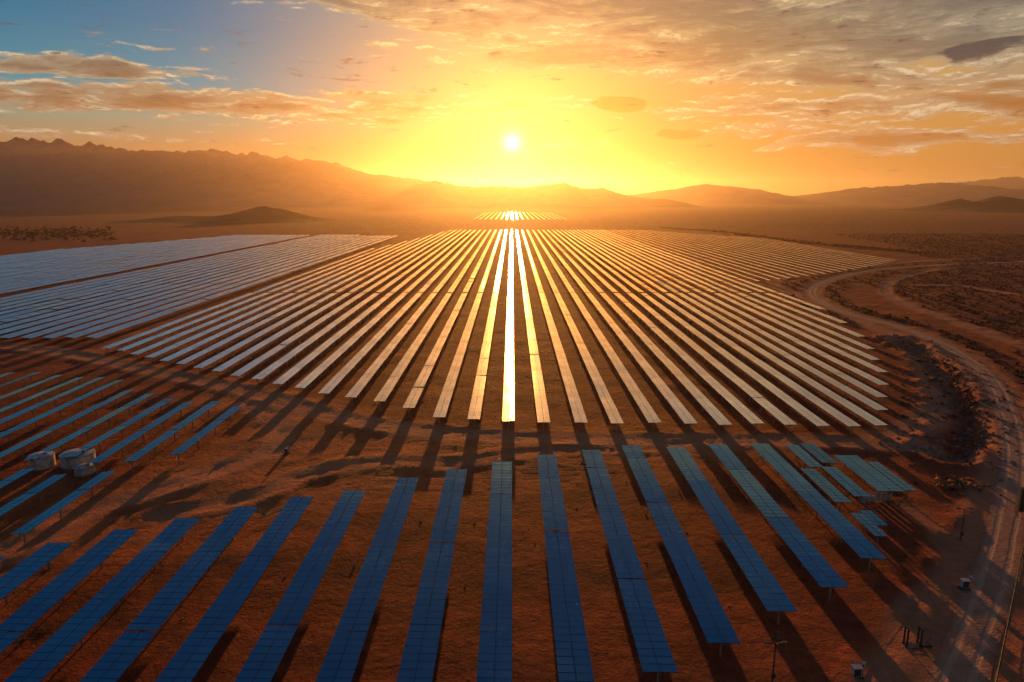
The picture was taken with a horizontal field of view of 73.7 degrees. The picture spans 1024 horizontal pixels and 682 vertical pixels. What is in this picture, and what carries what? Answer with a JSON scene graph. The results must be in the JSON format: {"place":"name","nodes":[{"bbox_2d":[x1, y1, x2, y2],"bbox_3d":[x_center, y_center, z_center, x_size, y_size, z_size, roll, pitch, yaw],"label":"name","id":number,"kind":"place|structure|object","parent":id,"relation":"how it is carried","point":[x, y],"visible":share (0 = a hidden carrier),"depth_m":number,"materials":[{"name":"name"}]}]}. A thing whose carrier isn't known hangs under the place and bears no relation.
{"place":"outdoors","nodes":[
{"label":"outdoors","id":0,"kind":"place"},
{"bbox_2d":[0,234,395,337],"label":"solar panel field","id":1,"kind":"structure","parent":0,"point":[112,253],"depth_m":341.40,"materials":[{"name":"blue glass"}]},
{"bbox_2d":[111,206,335,223],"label":"hill","id":2,"kind":"structure","parent":0,"point":[260,214],"depth_m":1129.68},
{"bbox_2d":[0,137,456,206],"bbox_3d":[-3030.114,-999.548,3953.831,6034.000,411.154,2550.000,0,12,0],"label":"mountain range","id":3,"kind":"structure","parent":0,"point":[43,173],"depth_m":3474.30,"materials":[{"name":"brown stone"}]},
{"bbox_2d":[257,180,703,207],"bbox_3d":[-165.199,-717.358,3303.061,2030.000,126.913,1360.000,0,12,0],"label":"mountain range","id":4,"kind":"structure","parent":0,"point":[434,193],"depth_m":3037.06,"materials":[{"name":"stone"}]},
{"bbox_2d":[0,204,1023,681],"bbox_3d":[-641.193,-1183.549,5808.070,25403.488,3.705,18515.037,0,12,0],"label":"desert ground","id":5,"kind":"structure","parent":0,"point":[244,460],"depth_m":115.20,"materials":[{"name":"soil"}]},
{"bbox_2d":[0,372,14,382],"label":"solar panel row","id":6,"kind":"object","parent":5,"relation":"on","point":[5,374],"visible":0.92,"depth_m":149.10,"materials":[{"name":"blue glass"}]},
{"bbox_2d":[0,468,35,488],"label":"solar panel row","id":7,"kind":"object","parent":5,"relation":"on","point":[13,477],"visible":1,"depth_m":94.53,"materials":[{"name":"blue glass"}]},
{"bbox_2d":[0,372,40,392],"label":"solar panel row","id":8,"kind":"object","parent":5,"relation":"on","point":[15,380],"visible":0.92,"depth_m":144.95,"materials":[{"name":"blue glass"}]},
{"bbox_2d":[0,374,63,400],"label":"solar panel row","id":9,"kind":"object","parent":5,"relation":"on","point":[27,387],"visible":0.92,"depth_m":139.83,"materials":[{"name":"blue glass"}]},
{"bbox_2d":[0,474,66,523],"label":"solar panel row","id":10,"kind":"object","parent":5,"relation":"on","point":[17,501],"visible":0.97,"depth_m":89.27,"materials":[{"name":"blue glass"}]},
{"bbox_2d":[0,543,72,604],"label":"solar panel row","id":11,"kind":"object","parent":5,"relation":"on","point":[24,570],"visible":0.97,"depth_m":71.74,"materials":[{"name":"blue glass"}]},
{"bbox_2d":[27,451,56,470],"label":"water tank","id":12,"kind":"object","parent":5,"relation":"on","point":[45,460],"visible":0.95,"depth_m":102.25,"materials":[{"name":"metal"}]},
{"bbox_2d":[0,377,83,412],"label":"solar panel row","id":13,"kind":"object","parent":5,"relation":"on","point":[36,395],"visible":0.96,"depth_m":134.13,"materials":[{"name":"blue glass"}]},
{"bbox_2d":[0,377,104,429],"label":"solar panel row","id":14,"kind":"object","parent":5,"relation":"on","point":[19,413],"visible":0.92,"depth_m":129.48,"materials":[{"name":"blue glass"}]},
{"bbox_2d":[0,225,116,241],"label":"distant trees","id":15,"kind":"object","parent":5,"relation":"on","point":[31,235],"visible":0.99,"depth_m":742.48,"materials":[{"name":"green plant"}]},
{"bbox_2d":[0,380,122,442],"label":"solar panel row","id":16,"kind":"object","parent":5,"relation":"on","point":[34,419],"visible":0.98,"depth_m":124.75,"materials":[{"name":"blue glass"}]},
{"bbox_2d":[10,471,114,545],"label":"solar panel row","id":17,"kind":"object","parent":5,"relation":"on","point":[29,526],"visible":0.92,"depth_m":86.00,"materials":[{"name":"blue glass"}]},
{"bbox_2d":[0,390,132,457],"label":"solar panel row","id":18,"kind":"object","parent":5,"relation":"on","point":[50,429],"visible":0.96,"depth_m":116.50,"materials":[{"name":"blue glass"}]},
{"bbox_2d":[0,529,137,652],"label":"solar panel row","id":19,"kind":"object","parent":5,"relation":"on","point":[36,607],"visible":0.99,"depth_m":67.75,"materials":[{"name":"blue glass"}]},
{"bbox_2d":[59,448,95,469],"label":"water tank","id":20,"kind":"object","parent":5,"relation":"on","point":[86,456],"visible":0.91,"depth_m":102.85,"materials":[{"name":"metal"}]},
{"bbox_2d":[73,463,95,476],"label":"water tank","id":21,"kind":"object","parent":5,"relation":"on","point":[83,470],"visible":0.94,"depth_m":100.07,"materials":[{"name":"metal"}]},
{"bbox_2d":[24,393,154,460],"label":"solar panel row","id":22,"kind":"object","parent":5,"relation":"on","point":[61,442],"visible":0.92,"depth_m":115.82,"materials":[{"name":"blue glass"}]},
{"bbox_2d":[4,518,199,681],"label":"solar panel row","id":23,"kind":"object","parent":5,"relation":"on","point":[39,664],"visible":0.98,"depth_m":64.49,"materials":[{"name":"blue glass"}]},
{"bbox_2d":[63,398,174,457],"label":"solar panel row","id":24,"kind":"object","parent":5,"relation":"on","point":[96,441],"visible":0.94,"depth_m":115.27,"materials":[{"name":"blue glass"}]},
{"bbox_2d":[87,402,192,473],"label":"solar panel row","id":25,"kind":"object","parent":5,"relation":"on","point":[125,442],"visible":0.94,"depth_m":111.42,"materials":[{"name":"blue glass"}]},
{"bbox_2d":[80,507,257,681],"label":"solar panel row","id":26,"kind":"object","parent":5,"relation":"on","point":[118,657],"visible":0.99,"depth_m":65.06,"materials":[{"name":"blue glass"}]},
{"bbox_2d":[123,401,219,471],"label":"solar panel row","id":27,"kind":"object","parent":5,"relation":"on","point":[136,456],"visible":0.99,"depth_m":111.97,"materials":[{"name":"blue glass"}]},
{"bbox_2d":[169,405,242,464],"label":"solar panel row","id":28,"kind":"object","parent":5,"relation":"on","point":[185,446],"visible":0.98,"depth_m":112.79,"materials":[{"name":"blue glass"}]},
{"bbox_2d":[155,496,313,681],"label":"solar panel row","id":29,"kind":"object","parent":5,"relation":"on","point":[188,659],"visible":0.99,"depth_m":65.70,"materials":[{"name":"blue glass"}]},
{"bbox_2d":[102,248,374,354],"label":"solar panel row","id":30,"kind":"object","parent":5,"relation":"on","point":[121,342],"visible":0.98,"depth_m":231.25,"materials":[{"name":"blue glass"}]},
{"bbox_2d":[118,245,389,357],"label":"solar panel row","id":31,"kind":"object","parent":5,"relation":"on","point":[136,344],"visible":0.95,"depth_m":229.91,"materials":[{"name":"blue glass"}]},
{"bbox_2d":[130,241,405,360],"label":"solar panel row","id":32,"kind":"object","parent":5,"relation":"on","point":[145,349],"visible":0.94,"depth_m":225.53,"materials":[{"name":"blue glass"}]},
{"bbox_2d":[146,238,418,364],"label":"solar panel row","id":33,"kind":"object","parent":5,"relation":"on","point":[171,347],"visible":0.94,"depth_m":221.95,"materials":[{"name":"blue glass"}]},
{"bbox_2d":[284,446,289,453],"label":"electrical cabinet","id":34,"kind":"object","parent":5,"relation":"on","point":[287,451],"visible":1,"depth_m":108.73,"materials":[{"name":"paint"}]},
{"bbox_2d":[159,235,430,366],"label":"solar panel row","id":35,"kind":"object","parent":5,"relation":"on","point":[187,349],"visible":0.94,"depth_m":219.75,"materials":[{"name":"blue glass"}]},
{"bbox_2d":[234,490,365,681],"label":"solar panel row","id":36,"kind":"object","parent":5,"relation":"on","point":[264,659],"visible":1,"depth_m":66.11,"materials":[{"name":"blue glass"}]},
{"bbox_2d":[175,232,442,370],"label":"solar panel row","id":37,"kind":"object","parent":5,"relation":"on","point":[212,347],"visible":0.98,"depth_m":216.85,"materials":[{"name":"blue glass"}]},
{"bbox_2d":[193,230,450,374],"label":"solar panel row","id":38,"kind":"object","parent":5,"relation":"on","point":[235,347],"visible":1,"depth_m":211.36,"materials":[{"name":"blue glass"}]},
{"bbox_2d":[212,230,455,378],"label":"solar panel row","id":39,"kind":"object","parent":5,"relation":"on","point":[229,363],"visible":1,"depth_m":209.90,"materials":[{"name":"blue glass"}]},
{"bbox_2d":[230,230,459,382],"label":"solar panel row","id":40,"kind":"object","parent":5,"relation":"on","point":[250,365],"visible":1,"depth_m":204.82,"materials":[{"name":"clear glass"}]},
{"bbox_2d":[251,230,465,386],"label":"solar panel row","id":41,"kind":"object","parent":5,"relation":"on","point":[278,363],"visible":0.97,"depth_m":198.65,"materials":[{"name":"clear glass"}]},
{"bbox_2d":[315,477,418,681],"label":"solar panel row","id":42,"kind":"object","parent":5,"relation":"on","point":[340,661],"visible":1,"depth_m":66.80,"materials":[{"name":"blue glass"}]},
{"bbox_2d":[272,230,470,390],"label":"solar panel row","id":43,"kind":"object","parent":5,"relation":"on","point":[288,375],"visible":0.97,"depth_m":196.94,"materials":[{"name":"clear glass"}]},
{"bbox_2d":[294,230,475,395],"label":"solar panel row","id":44,"kind":"object","parent":5,"relation":"on","point":[305,382],"visible":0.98,"depth_m":190.71,"materials":[{"name":"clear glass"}]},
{"bbox_2d":[318,230,480,400],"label":"solar panel row","id":45,"kind":"object","parent":5,"relation":"on","point":[336,379],"visible":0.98,"depth_m":186.86,"materials":[{"name":"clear glass"}]},
{"bbox_2d":[345,230,485,404],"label":"solar panel row","id":46,"kind":"object","parent":5,"relation":"on","point":[360,384],"visible":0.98,"depth_m":183.13,"materials":[{"name":"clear glass"}]},
{"bbox_2d":[396,469,466,681],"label":"solar panel row","id":47,"kind":"object","parent":5,"relation":"on","point":[418,660],"visible":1,"depth_m":67.35,"materials":[{"name":"blue glass"}]},
{"bbox_2d":[374,230,490,410],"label":"solar panel row","id":48,"kind":"object","parent":5,"relation":"on","point":[389,385],"visible":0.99,"depth_m":180.71,"materials":[{"name":"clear glass"}]},
{"bbox_2d":[403,230,496,416],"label":"solar panel row","id":49,"kind":"object","parent":5,"relation":"on","point":[415,392],"visible":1,"depth_m":174.60,"materials":[{"name":"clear glass"}]},
{"bbox_2d":[433,230,501,425],"bbox_3d":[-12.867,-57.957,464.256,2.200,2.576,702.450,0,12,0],"label":"solar panel row","id":50,"kind":"object","parent":5,"relation":"on","point":[441,409],"visible":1,"depth_m":167.06,"materials":[{"name":"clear glass"}]},
{"bbox_2d":[467,230,506,420],"bbox_3d":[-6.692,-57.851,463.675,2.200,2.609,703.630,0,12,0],"label":"solar panel row","id":51,"kind":"object","parent":5,"relation":"on","point":[475,408],"visible":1,"depth_m":166.97,"materials":[{"name":"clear glass"}]},
{"bbox_2d":[476,461,511,681],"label":"solar panel row","id":52,"kind":"object","parent":5,"relation":"on","point":[495,654],"visible":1,"depth_m":67.92,"materials":[{"name":"blue glass"}]},
{"bbox_2d":[502,231,514,429],"bbox_3d":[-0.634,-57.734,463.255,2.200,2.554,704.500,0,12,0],"label":"solar panel row","id":53,"kind":"object","parent":5,"relation":"on","point":[508,412],"visible":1,"depth_m":165.15,"materials":[{"name":"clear glass"}]},
{"bbox_2d":[0,333,1021,674],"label":"scattered rocks","id":54,"kind":"object","parent":5,"relation":"on","point":[980,447],"visible":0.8,"depth_m":121.25,"materials":[{"name":"stone"}]},
{"bbox_2d":[516,230,549,430],"bbox_3d":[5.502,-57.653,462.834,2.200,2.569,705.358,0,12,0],"label":"solar panel row","id":55,"kind":"object","parent":5,"relation":"on","point":[542,411],"visible":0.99,"depth_m":164.13,"materials":[{"name":"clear glass"}]},
{"bbox_2d":[521,230,587,431],"bbox_3d":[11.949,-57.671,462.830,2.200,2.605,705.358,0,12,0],"label":"solar panel row","id":56,"kind":"object","parent":5,"relation":"on","point":[578,412],"visible":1,"depth_m":162.98,"materials":[{"name":"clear glass"}]},
{"bbox_2d":[537,454,593,681],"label":"solar panel row","id":57,"kind":"object","parent":5,"relation":"on","point":[573,655],"visible":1,"depth_m":68.33,"materials":[{"name":"blue glass"}]},
{"bbox_2d":[527,230,623,433],"bbox_3d":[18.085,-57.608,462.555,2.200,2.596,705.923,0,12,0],"label":"solar panel row","id":58,"kind":"object","parent":5,"relation":"on","point":[613,414],"visible":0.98,"depth_m":161.99,"materials":[{"name":"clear glass"}]},
{"bbox_2d":[532,230,660,431],"bbox_3d":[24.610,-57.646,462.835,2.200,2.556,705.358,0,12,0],"label":"solar panel row","id":59,"kind":"object","parent":5,"relation":"on","point":[648,412],"visible":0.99,"depth_m":162.97,"materials":[{"name":"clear glass"}]},
{"bbox_2d":[538,230,696,431],"bbox_3d":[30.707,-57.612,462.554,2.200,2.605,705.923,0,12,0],"label":"solar panel row","id":60,"kind":"object","parent":5,"relation":"on","point":[682,412],"visible":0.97,"depth_m":163.09,"materials":[{"name":"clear glass"}]},
{"bbox_2d":[582,450,677,681],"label":"solar panel row","id":61,"kind":"object","parent":5,"relation":"on","point":[653,649],"visible":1,"depth_m":69.58,"materials":[{"name":"blue glass"}]},
{"bbox_2d":[542,230,731,433],"bbox_3d":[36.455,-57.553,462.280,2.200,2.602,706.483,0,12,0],"label":"solar panel row","id":62,"kind":"object","parent":5,"relation":"on","point":[715,413],"visible":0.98,"depth_m":161.94,"materials":[{"name":"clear glass"}]},
{"bbox_2d":[547,230,763,432],"bbox_3d":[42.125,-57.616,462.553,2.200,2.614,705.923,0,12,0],"label":"solar panel row","id":63,"kind":"object","parent":5,"relation":"on","point":[738,405],"visible":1,"depth_m":162.26,"materials":[{"name":"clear glass"}]},
{"bbox_2d":[553,231,796,433],"bbox_3d":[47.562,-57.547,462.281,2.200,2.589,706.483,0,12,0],"label":"solar panel row","id":64,"kind":"object","parent":5,"relation":"on","point":[779,415],"visible":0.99,"depth_m":162.04,"materials":[{"name":"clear glass"}]},
{"bbox_2d":[621,445,740,656],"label":"solar panel row","id":65,"kind":"object","parent":5,"relation":"on","point":[713,620],"visible":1,"depth_m":73.12,"materials":[{"name":"blue glass"}]},
{"bbox_2d":[557,230,829,434],"bbox_3d":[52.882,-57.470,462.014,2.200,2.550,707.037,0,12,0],"label":"solar panel row","id":66,"kind":"object","parent":5,"relation":"on","point":[796,406],"visible":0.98,"depth_m":159.95,"materials":[{"name":"blue glass"}]},
{"bbox_2d":[561,230,860,435],"bbox_3d":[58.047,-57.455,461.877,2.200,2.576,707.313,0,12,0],"label":"solar panel row","id":67,"kind":"object","parent":5,"relation":"on","point":[832,411],"visible":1,"depth_m":160.91,"materials":[{"name":"blue glass"}]},
{"bbox_2d":[604,230,824,310],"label":"solar panel row","id":68,"kind":"object","parent":5,"relation":"on","point":[799,300],"visible":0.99,"depth_m":317.13,"materials":[{"name":"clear glass"}]},
{"bbox_2d":[599,230,847,323],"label":"solar panel row","id":69,"kind":"object","parent":5,"relation":"on","point":[812,310],"visible":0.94,"depth_m":274.72,"materials":[{"name":"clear glass"}]},
{"bbox_2d":[565,230,886,434],"bbox_3d":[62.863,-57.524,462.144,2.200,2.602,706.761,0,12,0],"label":"solar panel row","id":70,"kind":"object","parent":5,"relation":"on","point":[868,417],"visible":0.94,"depth_m":161.16,"materials":[{"name":"blue glass"}]},
{"bbox_2d":[569,230,887,418],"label":"solar panel row","id":71,"kind":"object","parent":5,"relation":"on","point":[853,393],"visible":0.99,"depth_m":172.45,"materials":[{"name":"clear glass"}]},
{"bbox_2d":[573,230,886,403],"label":"solar panel row","id":72,"kind":"object","parent":5,"relation":"on","point":[862,386],"visible":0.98,"depth_m":182.09,"materials":[{"name":"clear glass"}]},
{"bbox_2d":[595,230,864,341],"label":"solar panel row","id":73,"kind":"object","parent":5,"relation":"on","point":[814,317],"visible":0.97,"depth_m":251.48,"materials":[{"name":"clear glass"}]},
{"bbox_2d":[666,447,797,624],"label":"solar panel row","id":74,"kind":"object","parent":5,"relation":"on","point":[769,591],"visible":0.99,"depth_m":77.23,"materials":[{"name":"blue glass"}]},
{"bbox_2d":[590,230,874,353],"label":"solar panel row","id":75,"kind":"object","parent":5,"relation":"on","point":[811,323],"visible":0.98,"depth_m":235.48,"materials":[{"name":"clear glass"}]},
{"bbox_2d":[577,230,888,392],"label":"solar panel row","id":76,"kind":"object","parent":5,"relation":"on","point":[834,360],"visible":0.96,"depth_m":195.23,"materials":[{"name":"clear glass"}]},
{"bbox_2d":[586,230,879,364],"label":"solar panel row","id":77,"kind":"object","parent":5,"relation":"on","point":[847,347],"visible":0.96,"depth_m":222.32,"materials":[{"name":"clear glass"}]},
{"bbox_2d":[582,230,886,379],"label":"solar panel row","id":78,"kind":"object","parent":5,"relation":"on","point":[850,356],"visible":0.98,"depth_m":207.66,"materials":[{"name":"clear glass"}]},
{"bbox_2d":[764,641,787,681],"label":"street lamp","id":79,"kind":"object","parent":5,"relation":"on","point":[773,675],"visible":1,"depth_m":56.19,"materials":[{"name":"metal"}]},
{"bbox_2d":[708,444,848,600],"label":"solar panel row","id":80,"kind":"object","parent":5,"relation":"on","point":[817,566],"visible":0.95,"depth_m":80.84,"materials":[{"name":"blue glass"}]},
{"bbox_2d":[660,227,932,251],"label":"shrub line","id":81,"kind":"object","parent":5,"relation":"on","point":[835,244],"visible":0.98,"depth_m":598.29,"materials":[{"name":"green plant"}]},
{"bbox_2d":[786,445,821,468],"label":"solar panel row","id":82,"kind":"object","parent":5,"relation":"on","point":[803,456],"visible":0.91,"depth_m":102.72,"materials":[{"name":"blue glass"}]},
{"bbox_2d":[799,443,836,466],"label":"solar panel row","id":83,"kind":"object","parent":5,"relation":"on","point":[819,454],"visible":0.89,"depth_m":103.95,"materials":[{"name":"blue glass"}]},
{"bbox_2d":[750,443,887,572],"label":"solar panel row","id":84,"kind":"object","parent":5,"relation":"on","point":[856,540],"visible":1,"depth_m":85.51,"materials":[{"name":"blue glass"}]},
{"bbox_2d":[800,468,851,511],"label":"solar panel row","id":85,"kind":"object","parent":5,"relation":"on","point":[829,489],"visible":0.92,"depth_m":91.91,"materials":[{"name":"blue glass"}]},
{"bbox_2d":[821,466,870,506],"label":"solar panel row","id":86,"kind":"object","parent":5,"relation":"on","point":[846,482],"visible":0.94,"depth_m":93.22,"materials":[{"name":"blue glass"}]},
{"bbox_2d":[851,662,865,678],"bbox_3d":[29.385,27.895,57.989,1.165,1.475,0.720,0,12,0],"label":"electrical cabinet","id":87,"kind":"object","parent":5,"relation":"on","point":[857,670],"visible":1,"depth_m":57.82,"materials":[{"name":"metal"}]},
{"bbox_2d":[833,455,904,500],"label":"solar panel row","id":88,"kind":"object","parent":5,"relation":"on","point":[868,474],"visible":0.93,"depth_m":96.16,"materials":[{"name":"blue glass"}]},
{"bbox_2d":[850,513,887,546],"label":"solar panel row","id":89,"kind":"object","parent":5,"relation":"on","point":[869,525],"visible":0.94,"depth_m":81.18,"materials":[{"name":"blue glass"}]},
{"bbox_2d":[860,510,887,527],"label":"solar panel row","id":90,"kind":"object","parent":5,"relation":"on","point":[875,519],"visible":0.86,"depth_m":82.97,"materials":[{"name":"blue glass"}]},
{"bbox_2d":[860,491,891,504],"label":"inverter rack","id":91,"kind":"object","parent":5,"relation":"on","point":[878,497],"visible":0.94,"depth_m":91.25,"materials":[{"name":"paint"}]},
{"bbox_2d":[867,462,916,499],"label":"solar panel row","id":92,"kind":"object","parent":5,"relation":"on","point":[894,478],"visible":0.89,"depth_m":94.87,"materials":[{"name":"blue glass"}]},
{"bbox_2d":[785,233,1023,490],"bbox_3d":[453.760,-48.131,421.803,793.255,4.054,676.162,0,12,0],"label":"desert scrub","id":93,"kind":"object","parent":5,"relation":"on","point":[963,407],"visible":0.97,"depth_m":270.34,"materials":[{"name":"brown plant"}]},
{"bbox_2d":[901,625,931,648],"bbox_3d":[36.791,26.871,61.955,2.280,1.940,0.950,0,12,0],"label":"steel support frame","id":94,"kind":"object","parent":5,"relation":"on","point":[908,645],"visible":1,"depth_m":61.84,"materials":[{"name":"metal"}]},
{"bbox_2d":[926,474,1003,495],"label":"brush pile","id":95,"kind":"object","parent":5,"relation":"on","point":[954,482],"visible":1,"depth_m":96.67,"materials":[{"name":"brown plant"}]},
{"bbox_2d":[956,508,973,540],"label":"street lamp","id":96,"kind":"object","parent":5,"relation":"on","point":[961,533],"visible":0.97,"depth_m":80.21,"materials":[{"name":"metal"}]},
{"bbox_2d":[995,543,1023,681],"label":"wire fence","id":97,"kind":"object","parent":5,"relation":"on","point":[998,669],"visible":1,"depth_m":64.34,"materials":[{"name":"metal"}]},
{"bbox_2d":[1016,487,1023,514],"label":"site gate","id":98,"kind":"structure","parent":5,"relation":"on","point":[1020,507],"depth_m":87.26,"materials":[{"name":"yellow metal"}]},
{"bbox_2d":[0,0,1023,195],"label":"sky","id":99,"kind":"structure","parent":0,"point":[627,97],"materials":[{"name":"orange"}]},
{"bbox_2d":[476,212,564,218],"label":"solar panel field","id":100,"kind":"structure","parent":0,"point":[520,215],"depth_m":1424.12,"materials":[{"name":"blue glass"}]},
{"bbox_2d":[642,199,700,206],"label":"hill","id":101,"kind":"structure","parent":0,"point":[663,203],"depth_m":2831.57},
{"bbox_2d":[609,230,893,280],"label":"solar panel field","id":102,"kind":"structure","parent":0,"point":[755,254],"depth_m":460.33,"materials":[{"name":"blue glass"}]},
{"bbox_2d":[628,182,1023,203],"bbox_3d":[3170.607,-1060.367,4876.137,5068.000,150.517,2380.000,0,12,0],"label":"mountain range","id":103,"kind":"structure","parent":0,"point":[932,193],"depth_m":4502.33,"materials":[{"name":"stone"}]},
{"bbox_2d":[806,261,1023,681],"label":"dirt road","id":104,"kind":"structure","parent":0,"point":[966,656],"depth_m":76.72,"materials":[{"name":"soil"}]},
{"bbox_2d":[957,576,972,589],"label":"electrical cabinet","id":105,"kind":"object","parent":104,"relation":"on","point":[964,583],"visible":1,"depth_m":70.99,"materials":[{"name":"metal"}]},
{"bbox_2d":[881,196,1023,212],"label":"hill","id":106,"kind":"structure","parent":0,"point":[999,204],"depth_m":1965.87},
{"bbox_2d":[958,176,1023,188],"bbox_3d":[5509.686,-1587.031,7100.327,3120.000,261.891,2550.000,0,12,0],"label":"mountain range","id":107,"kind":"structure","parent":0,"point":[1016,182],"depth_m":7150.71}
]}

